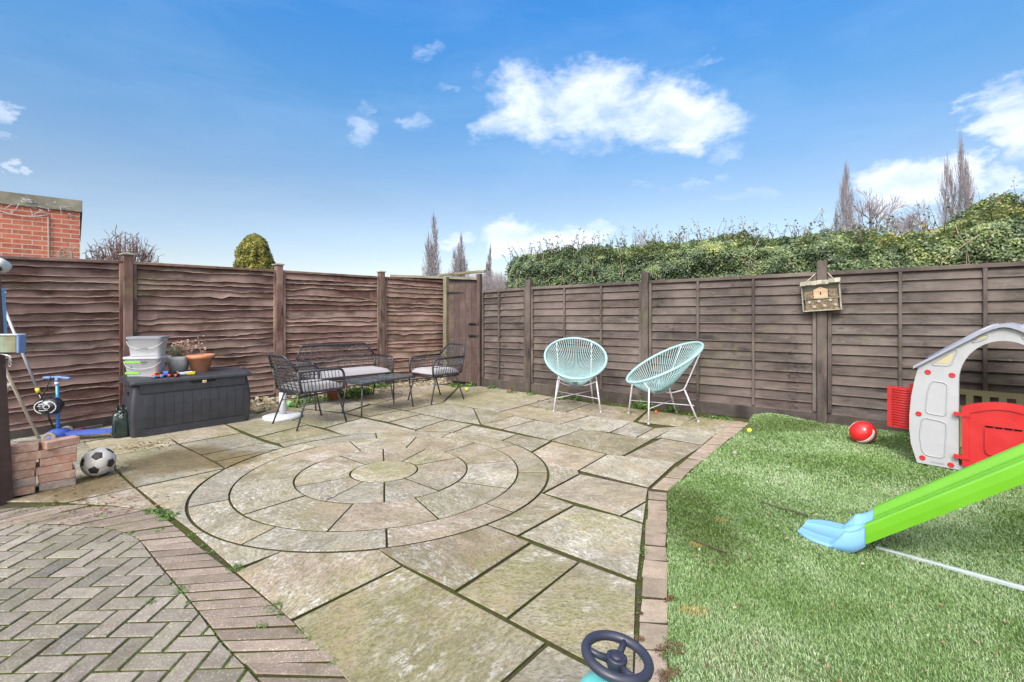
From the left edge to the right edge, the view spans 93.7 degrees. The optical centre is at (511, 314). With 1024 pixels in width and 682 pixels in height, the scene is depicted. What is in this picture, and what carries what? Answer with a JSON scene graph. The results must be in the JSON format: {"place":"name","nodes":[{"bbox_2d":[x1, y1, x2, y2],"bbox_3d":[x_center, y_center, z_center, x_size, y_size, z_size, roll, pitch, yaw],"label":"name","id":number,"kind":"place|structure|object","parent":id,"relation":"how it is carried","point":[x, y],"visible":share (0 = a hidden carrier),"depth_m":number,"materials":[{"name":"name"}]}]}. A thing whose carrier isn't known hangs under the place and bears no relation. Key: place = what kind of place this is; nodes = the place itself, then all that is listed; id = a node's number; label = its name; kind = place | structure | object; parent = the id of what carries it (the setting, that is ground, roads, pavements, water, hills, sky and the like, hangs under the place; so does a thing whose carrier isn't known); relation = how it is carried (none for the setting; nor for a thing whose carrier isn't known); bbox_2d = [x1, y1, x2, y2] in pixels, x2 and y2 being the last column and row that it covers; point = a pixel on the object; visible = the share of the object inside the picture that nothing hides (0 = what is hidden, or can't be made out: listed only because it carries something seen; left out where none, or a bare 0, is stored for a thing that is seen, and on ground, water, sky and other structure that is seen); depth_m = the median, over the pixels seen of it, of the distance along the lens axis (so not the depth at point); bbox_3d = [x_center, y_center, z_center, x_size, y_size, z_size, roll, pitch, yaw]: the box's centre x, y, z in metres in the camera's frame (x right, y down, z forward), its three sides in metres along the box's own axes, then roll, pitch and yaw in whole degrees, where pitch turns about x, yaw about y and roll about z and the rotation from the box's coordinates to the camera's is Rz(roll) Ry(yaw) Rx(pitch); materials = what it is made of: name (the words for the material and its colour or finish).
{"place":"outdoors","nodes":[
{"label":"outdoors","id":0,"kind":"place"},
{"bbox_2d":[0,527,246,681],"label":"moss bedding","id":1,"kind":"object","parent":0,"point":[168,671],"visible":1,"depth_m":1.95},
{"bbox_2d":[0,525,257,681],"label":"block paving","id":2,"kind":"structure","parent":0,"point":[185,667],"depth_m":2.07,"materials":[{"name":"brick"}]},
{"bbox_2d":[176,370,194,374],"bbox_3d":[-3.740,0.663,5.471,0.134,0.053,0.189,0,0,41],"label":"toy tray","id":3,"kind":"object","parent":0,"point":[186,372],"visible":0.82,"depth_m":5.45,"materials":[{"name":"plastic"}]},
{"bbox_2d":[0,381,742,681],"bbox_3d":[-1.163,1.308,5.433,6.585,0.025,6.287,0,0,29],"label":"patio","id":4,"kind":"structure","parent":0,"point":[400,624],"depth_m":2.67,"materials":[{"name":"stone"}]},
{"bbox_2d":[0,277,13,505],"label":"timber post","id":5,"kind":"object","parent":4,"relation":"on","point":[6,486],"visible":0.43,"depth_m":3.35,"materials":[{"name":"wood"}]},
{"bbox_2d":[1,288,6,333],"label":"blue prop","id":6,"kind":"object","parent":5,"relation":"attached to","point":[4,293],"visible":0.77,"depth_m":3.42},
{"bbox_2d":[0,258,11,272],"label":"security camera","id":7,"kind":"object","parent":5,"relation":"attached to","point":[5,266],"visible":1,"depth_m":3.27,"materials":[{"name":"white plastic"}]},
{"bbox_2d":[0,334,25,366],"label":"painted box","id":8,"kind":"object","parent":5,"relation":"attached to","point":[12,343],"visible":1,"depth_m":3.27,"materials":[{"name":"wood"}]},
{"bbox_2d":[6,368,41,442],"bbox_3d":[-4.628,0.787,4.472,0.300,1.030,0.728,0,0,-20],"label":"yard broom","id":9,"kind":"object","parent":4,"relation":"on","point":[31,423],"visible":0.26,"depth_m":4.61,"materials":[{"name":"brown wood"}]},
{"bbox_2d":[13,485,34,496],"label":"paving brick","id":10,"kind":"object","parent":4,"relation":"on","point":[25,490],"visible":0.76,"depth_m":3.44,"materials":[{"name":"red brick"}]},
{"bbox_2d":[13,474,35,488],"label":"paving brick","id":11,"kind":"object","parent":10,"relation":"on","point":[23,482],"visible":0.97,"depth_m":3.44,"materials":[{"name":"brick"}]},
{"bbox_2d":[12,469,34,479],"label":"paving brick","id":12,"kind":"object","parent":11,"relation":"on","point":[21,474],"visible":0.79,"depth_m":3.44,"materials":[{"name":"red brick"}]},
{"bbox_2d":[12,460,35,471],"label":"paving brick","id":13,"kind":"object","parent":12,"relation":"on","point":[24,465],"visible":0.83,"depth_m":3.44,"materials":[{"name":"brick"}]},
{"bbox_2d":[11,449,39,462],"bbox_3d":[-3.549,1.030,3.472,0.100,0.058,0.200,0,0,41],"label":"paving brick","id":14,"kind":"object","parent":13,"relation":"on","point":[23,457],"visible":0.48,"depth_m":3.45,"materials":[{"name":"brick"}]},
{"bbox_2d":[11,440,39,453],"bbox_3d":[-3.567,0.970,3.482,0.200,0.058,0.100,0,0,-39],"label":"paving brick","id":15,"kind":"object","parent":14,"relation":"on","point":[24,447],"visible":0.71,"depth_m":3.47,"materials":[{"name":"brown brick"}]},
{"bbox_2d":[6,311,54,428],"bbox_3d":[-4.994,0.634,4.987,0.038,1.335,0.395,0,0,43],"label":"telescopic pole","id":16,"kind":"object","parent":4,"relation":"on","point":[37,390],"visible":0.6,"depth_m":4.97,"materials":[{"name":"grey plastic"}]},
{"bbox_2d":[39,476,75,491],"bbox_3d":[-3.419,1.270,3.613,0.100,0.058,0.200,0,0,45],"label":"paving brick","id":17,"kind":"object","parent":4,"relation":"on","point":[45,486],"visible":0.82,"depth_m":3.58,"materials":[{"name":"brick"}]},
{"bbox_2d":[38,467,74,482],"bbox_3d":[-3.421,1.210,3.611,0.200,0.058,0.100,0,0,-44],"label":"paving brick","id":18,"kind":"object","parent":17,"relation":"on","point":[50,477],"visible":0.88,"depth_m":3.57,"materials":[{"name":"brick"}]},
{"bbox_2d":[36,462,72,475],"bbox_3d":[-3.432,1.150,3.600,0.200,0.058,0.100,0,0,-45],"label":"paving brick","id":19,"kind":"object","parent":18,"relation":"on","point":[54,468],"visible":0.86,"depth_m":3.56,"materials":[{"name":"red brick"}]},
{"bbox_2d":[39,453,76,466],"bbox_3d":[-3.418,1.090,3.614,0.100,0.058,0.200,0,0,43],"label":"paving brick","id":20,"kind":"object","parent":19,"relation":"on","point":[49,461],"visible":0.82,"depth_m":3.58,"materials":[{"name":"red brick"}]},
{"bbox_2d":[40,445,76,458],"bbox_3d":[-3.419,1.030,3.614,0.100,0.058,0.200,0,0,40],"label":"paving brick","id":21,"kind":"object","parent":20,"relation":"on","point":[65,450],"visible":0.76,"depth_m":3.58,"materials":[{"name":"brick"}]},
{"bbox_2d":[40,435,79,449],"bbox_3d":[-3.414,0.969,3.626,0.100,0.058,0.200,0,0,24],"label":"paving brick","id":22,"kind":"object","parent":21,"relation":"on","point":[54,443],"visible":1,"depth_m":3.60,"materials":[{"name":"brick"}]},
{"bbox_2d":[50,238,77,258],"bbox_3d":[-6.393,0.103,6.908,0.630,2.399,0.385,0,0,-13],"label":"bare shrub","id":23,"kind":"object","parent":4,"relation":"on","point":[63,256],"visible":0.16,"depth_m":6.88,"materials":[{"name":"brown plant"}]},
{"bbox_2d":[41,376,111,440],"bbox_3d":[-4.504,0.967,5.035,0.649,0.666,0.341,0,0,-34],"label":"kick scooter","id":24,"kind":"object","parent":4,"relation":"on","point":[58,431],"visible":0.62,"depth_m":4.92,"materials":[{"name":"blue metal"},{"name":"blue plastic"},{"name":"pale blue rubber"}]},
{"bbox_2d":[33,377,64,422],"bbox_3d":[-4.685,0.871,4.840,0.252,0.455,0.165,0,0,14],"label":"cycle helmet","id":25,"kind":"object","parent":24,"relation":"hanging from","point":[47,406],"visible":1,"depth_m":4.80,"materials":[{"name":"black plastic"}]},
{"bbox_2d":[80,447,116,476],"bbox_3d":[-3.325,1.188,3.860,0.224,0.224,0.224,0,0,0],"label":"football","id":26,"kind":"object","parent":4,"relation":"on","point":[100,461],"visible":1,"depth_m":3.79,"materials":[{"name":"white leather"}]},
{"bbox_2d":[112,404,129,437],"bbox_3d":[-4.180,1.137,5.146,0.156,0.326,0.354,0,0,-36],"label":"jerry can","id":27,"kind":"object","parent":4,"relation":"on","point":[120,426],"visible":0.87,"depth_m":5.03,"materials":[{"name":"green plastic"}]},
{"bbox_2d":[82,224,164,262],"bbox_3d":[-6.827,-0.133,8.410,1.371,2.870,0.980,0,0,0],"label":"bare shrub","id":28,"kind":"object","parent":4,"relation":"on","point":[143,255],"visible":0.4,"depth_m":8.31,"materials":[{"name":"grey plant"}]},
{"bbox_2d":[0,505,348,681],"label":"brick edging","id":29,"kind":"object","parent":4,"relation":"on","point":[234,605],"visible":0.86,"depth_m":2.21,"materials":[{"name":"brick"}]},
{"bbox_2d":[120,366,251,437],"bbox_3d":[-3.751,0.984,5.585,0.505,0.632,1.189,0,0,41],"label":"storage box","id":30,"kind":"object","parent":4,"relation":"on","point":[165,404],"visible":0.88,"depth_m":5.36,"materials":[{"name":"plastic"}]},
{"bbox_2d":[123,355,167,376],"bbox_3d":[-4.054,0.580,5.312,0.365,0.232,0.230,0,0,-13],"label":"plastic tub","id":31,"kind":"object","parent":30,"relation":"on","point":[146,366],"visible":0.9,"depth_m":5.23,"materials":[{"name":"white plastic"}]},
{"bbox_2d":[126,336,168,356],"bbox_3d":[-4.039,0.354,5.327,0.355,0.215,0.230,0,0,-14],"label":"plastic tub","id":32,"kind":"object","parent":31,"relation":"on","point":[147,345],"visible":1,"depth_m":5.25,"materials":[{"name":"grey plastic"}]},
{"bbox_2d":[151,372,163,377],"bbox_3d":[-3.869,0.666,5.241,0.066,0.060,0.104,0,0,38],"label":"toy truck","id":33,"kind":"object","parent":30,"relation":"on","point":[156,374],"visible":1,"depth_m":5.22,"materials":[{"name":"orange plastic"}]},
{"bbox_2d":[167,371,179,376],"bbox_3d":[-3.766,0.666,5.343,0.104,0.060,0.066,0,0,-11],"label":"toy truck","id":34,"kind":"object","parent":30,"relation":"on","point":[173,373],"visible":1,"depth_m":5.32,"materials":[{"name":"red plastic"}]},
{"bbox_2d":[166,339,196,370],"bbox_3d":[-3.943,0.489,5.666,0.407,0.378,0.398,0,0,0],"label":"plant pot","id":35,"kind":"object","parent":30,"relation":"on","point":[176,360],"visible":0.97,"depth_m":5.61,"materials":[{"name":"grey ceramic"}]},
{"bbox_2d":[185,335,214,371],"bbox_3d":[-3.700,0.466,5.711,0.296,0.437,0.317,0,0,0],"label":"plant pot","id":36,"kind":"object","parent":30,"relation":"on","point":[201,362],"visible":0.98,"depth_m":5.62,"materials":[{"name":"ceramic"}]},
{"bbox_2d":[0,252,442,439],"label":"wooden fence","id":37,"kind":"object","parent":4,"relation":"on","point":[78,321],"visible":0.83,"depth_m":6.37,"materials":[{"name":"brown wood"}]},
{"bbox_2d":[233,233,275,269],"bbox_3d":[-5.146,-0.165,9.590,0.919,2.930,0.897,0,0,0],"label":"conifer","id":38,"kind":"object","parent":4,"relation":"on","point":[254,250],"visible":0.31,"depth_m":9.38,"materials":[{"name":"green plant"}]},
{"bbox_2d":[262,390,302,421],"bbox_3d":[-2.880,1.130,6.030,0.464,0.340,0.464,0,0,0],"label":"parasol base","id":39,"kind":"object","parent":4,"relation":"on","point":[283,415],"visible":0.76,"depth_m":5.99,"materials":[{"name":"white plastic"}]},
{"bbox_2d":[268,354,346,430],"bbox_3d":[-2.449,0.880,5.713,0.610,0.847,0.733,0,0,38],"label":"rattan armchair","id":40,"kind":"object","parent":4,"relation":"on","point":[304,386],"visible":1,"depth_m":5.58,"materials":[{"name":"grey wicker"}]},
{"bbox_2d":[325,389,342,399],"bbox_3d":[-2.720,1.225,7.330,0.262,0.150,0.262,0,0,0],"label":"plant pot","id":41,"kind":"object","parent":4,"relation":"on","point":[334,395],"visible":0.37,"depth_m":7.24,"materials":[{"name":"ceramic"}]},
{"bbox_2d":[296,343,393,410],"bbox_3d":[-2.473,0.880,7.133,0.733,0.847,1.250,0,0,45],"label":"rattan sofa","id":42,"kind":"object","parent":4,"relation":"on","point":[364,371],"visible":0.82,"depth_m":7.17,"materials":[{"name":"grey wicker"}]},
{"bbox_2d":[250,378,456,412],"bbox_3d":[-2.893,1.278,7.570,0.760,0.145,5.034,0,0,39],"label":"rubble strip","id":43,"kind":"object","parent":4,"relation":"on","point":[266,403],"visible":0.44,"depth_m":7.36,"materials":[{"name":"stone"}]},
{"bbox_2d":[188,431,546,552],"bbox_3d":[-1.058,1.308,3.979,2.693,0.024,2.693,0,0,0],"label":"patio circle","id":44,"kind":"object","parent":4,"relation":"attached to","point":[275,507],"visible":0.99,"depth_m":3.50,"materials":[{"name":"stone"}]},
{"bbox_2d":[7,382,733,681],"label":"weeds","id":45,"kind":"object","parent":4,"relation":"on","point":[356,393],"visible":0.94,"depth_m":3.21,"materials":[{"name":"green plant"}]},
{"bbox_2d":[341,373,413,417],"bbox_3d":[-1.800,1.081,6.490,0.469,0.441,0.920,0,0,37],"label":"coffee table","id":46,"kind":"object","parent":4,"relation":"on","point":[361,381],"visible":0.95,"depth_m":6.38,"materials":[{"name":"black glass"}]},
{"bbox_2d":[408,343,464,404],"bbox_3d":[-1.123,0.880,7.335,0.610,0.847,0.733,0,0,43],"label":"rattan armchair","id":47,"kind":"object","parent":4,"relation":"on","point":[433,371],"visible":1,"depth_m":7.26,"materials":[{"name":"grey wicker"}]},
{"bbox_2d":[439,270,485,385],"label":"garden gate","id":48,"kind":"structure","parent":4,"relation":"on","point":[462,313],"depth_m":8.90,"materials":[{"name":"brown wood"}]},
{"bbox_2d":[20,390,1023,681],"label":"fallen leaves","id":49,"kind":"object","parent":4,"relation":"on","point":[670,670],"visible":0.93,"depth_m":2.44,"materials":[{"name":"brown plant"}]},
{"bbox_2d":[544,337,607,412],"bbox_3d":[0.886,0.823,6.690,0.882,0.961,0.943,0,0,4],"label":"string chair","id":50,"kind":"object","parent":4,"relation":"on","point":[582,379],"visible":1,"depth_m":6.78,"materials":[{"name":"teal plastic"}]},
{"bbox_2d":[580,630,653,681],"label":"ride on toy","id":51,"kind":"object","parent":4,"relation":"on","point":[617,669],"visible":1,"depth_m":1.34,"materials":[{"name":"plastic"}]},
{"bbox_2d":[626,341,703,424],"bbox_3d":[1.900,0.823,6.001,0.943,0.961,0.882,0,0,-8],"label":"string chair","id":52,"kind":"object","parent":4,"relation":"on","point":[666,385],"visible":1,"depth_m":5.98,"materials":[{"name":"teal plastic"}]},
{"bbox_2d":[635,422,746,681],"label":"kerb setts","id":53,"kind":"structure","parent":4,"relation":"on","point":[653,616],"depth_m":2.52,"materials":[{"name":"stone"}]},
{"bbox_2d":[0,0,1023,280],"label":"sky","id":54,"kind":"structure","parent":0,"point":[333,133],"materials":[{"name":"blue"}]},
{"bbox_2d":[713,411,816,422],"bbox_3d":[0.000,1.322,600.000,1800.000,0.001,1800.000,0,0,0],"label":"ground","id":55,"kind":"structure","parent":0,"point":[741,419],"depth_m":6.02,"materials":[{"name":"soil"}]},
{"bbox_2d":[0,191,81,258],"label":"brick outbuilding","id":56,"kind":"structure","parent":55,"relation":"on","point":[34,226],"depth_m":7.66,"materials":[{"name":"brick"}]},
{"bbox_2d":[421,210,441,275],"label":"poplar tree","id":57,"kind":"object","parent":55,"relation":"on","point":[431,256],"visible":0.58,"depth_m":84.20,"materials":[{"name":"grey plant"}]},
{"bbox_2d":[390,275,476,284],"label":"felt shed roof","id":58,"kind":"structure","parent":55,"relation":"on","point":[462,280],"depth_m":10.15,"materials":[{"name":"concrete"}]},
{"bbox_2d":[387,268,519,286],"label":"distant wood","id":59,"kind":"object","parent":55,"relation":"on","point":[482,275],"visible":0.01,"depth_m":141.38,"materials":[{"name":"brown plant"}]},
{"bbox_2d":[448,234,468,276],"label":"poplar tree","id":60,"kind":"object","parent":55,"relation":"on","point":[458,261],"visible":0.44,"depth_m":94.85,"materials":[{"name":"grey plant"}]},
{"bbox_2d":[463,271,512,290],"bbox_3d":[-1.787,-1.337,38.323,6.158,5.277,9.799,0,0,0],"label":"brush","id":61,"kind":"object","parent":55,"relation":"on","point":[488,283],"visible":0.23,"depth_m":35.97,"materials":[{"name":"plant"}]},
{"bbox_2d":[485,245,493,278],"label":"poplar tree","id":62,"kind":"object","parent":55,"relation":"on","point":[488,267],"visible":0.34,"depth_m":119.75,"materials":[{"name":"grey plant"}]},
{"bbox_2d":[632,225,660,255],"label":"bare tree","id":63,"kind":"object","parent":55,"relation":"on","point":[642,242],"visible":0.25,"depth_m":69.48,"materials":[{"name":"grey plant"}]},
{"bbox_2d":[482,261,1023,431],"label":"wooden fence","id":64,"kind":"object","parent":55,"relation":"on","point":[770,346],"visible":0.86,"depth_m":5.93,"materials":[{"name":"weathered dark brown timber"}]},
{"bbox_2d":[800,272,841,311],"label":"bug hotel","id":65,"kind":"structure","parent":64,"relation":"attached to","point":[817,295],"depth_m":5.50,"materials":[{"name":"brown wood"}]},
{"bbox_2d":[500,177,1023,288],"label":"hedge","id":66,"kind":"object","parent":55,"relation":"on","point":[956,240],"visible":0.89,"depth_m":6.14,"materials":[{"name":"green plant"}]},
{"bbox_2d":[832,163,856,250],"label":"poplar tree","id":67,"kind":"object","parent":55,"relation":"on","point":[844,196],"visible":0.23,"depth_m":59.27,"materials":[{"name":"grey plant"}]},
{"bbox_2d":[842,185,913,234],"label":"bare tree","id":68,"kind":"object","parent":55,"relation":"on","point":[871,212],"visible":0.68,"depth_m":54.52,"materials":[{"name":"grey plant"}]},
{"bbox_2d":[890,198,934,233],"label":"bare tree","id":69,"kind":"object","parent":55,"relation":"on","point":[911,221],"visible":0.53,"depth_m":54.83,"materials":[{"name":"grey plant"}]},
{"bbox_2d":[929,131,979,229],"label":"poplar tree","id":70,"kind":"object","parent":55,"relation":"on","point":[966,188],"visible":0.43,"depth_m":62.02,"materials":[{"name":"grey plant"}]},
{"bbox_2d":[664,413,1023,681],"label":"lawn","id":71,"kind":"structure","parent":0,"point":[819,648],"depth_m":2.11,"materials":[{"name":"green plant"}]},
{"bbox_2d":[693,540,725,552],"bbox_3d":[1.078,1.268,2.625,0.016,0.009,0.188,0,0,-40],"label":"fallen twig","id":72,"kind":"object","parent":71,"relation":"on","point":[710,546],"visible":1,"depth_m":2.62,"materials":[{"name":"brown wood"}]},
{"bbox_2d":[761,502,807,515],"bbox_3d":[1.782,1.276,3.148,0.014,0.008,0.291,0,0,-39],"label":"fallen twig","id":73,"kind":"object","parent":71,"relation":"on","point":[784,508],"visible":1,"depth_m":3.14,"materials":[{"name":"brown wood"}]},
{"bbox_2d":[849,421,876,443],"bbox_3d":[3.530,1.193,4.829,0.229,0.231,0.229,0,0,0],"label":"red ball","id":74,"kind":"object","parent":71,"relation":"on","point":[863,432],"visible":0.99,"depth_m":4.76,"materials":[{"name":"plastic"}]},
{"bbox_2d":[798,443,1023,590],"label":"slide","id":75,"kind":"object","parent":71,"relation":"on","point":[1000,472],"visible":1,"depth_m":2.44,"materials":[{"name":"green plastic"}]},
{"bbox_2d":[887,323,1023,469],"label":"playhouse","id":76,"kind":"object","parent":71,"relation":"on","point":[934,417],"visible":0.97,"depth_m":3.96,"materials":[{"name":"grey plastic"}]},
{"bbox_2d":[954,402,1023,466],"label":"door","id":77,"kind":"structure","parent":76,"relation":"in","point":[989,429],"depth_m":3.77,"materials":[{"name":"red plastic"}]}
]}

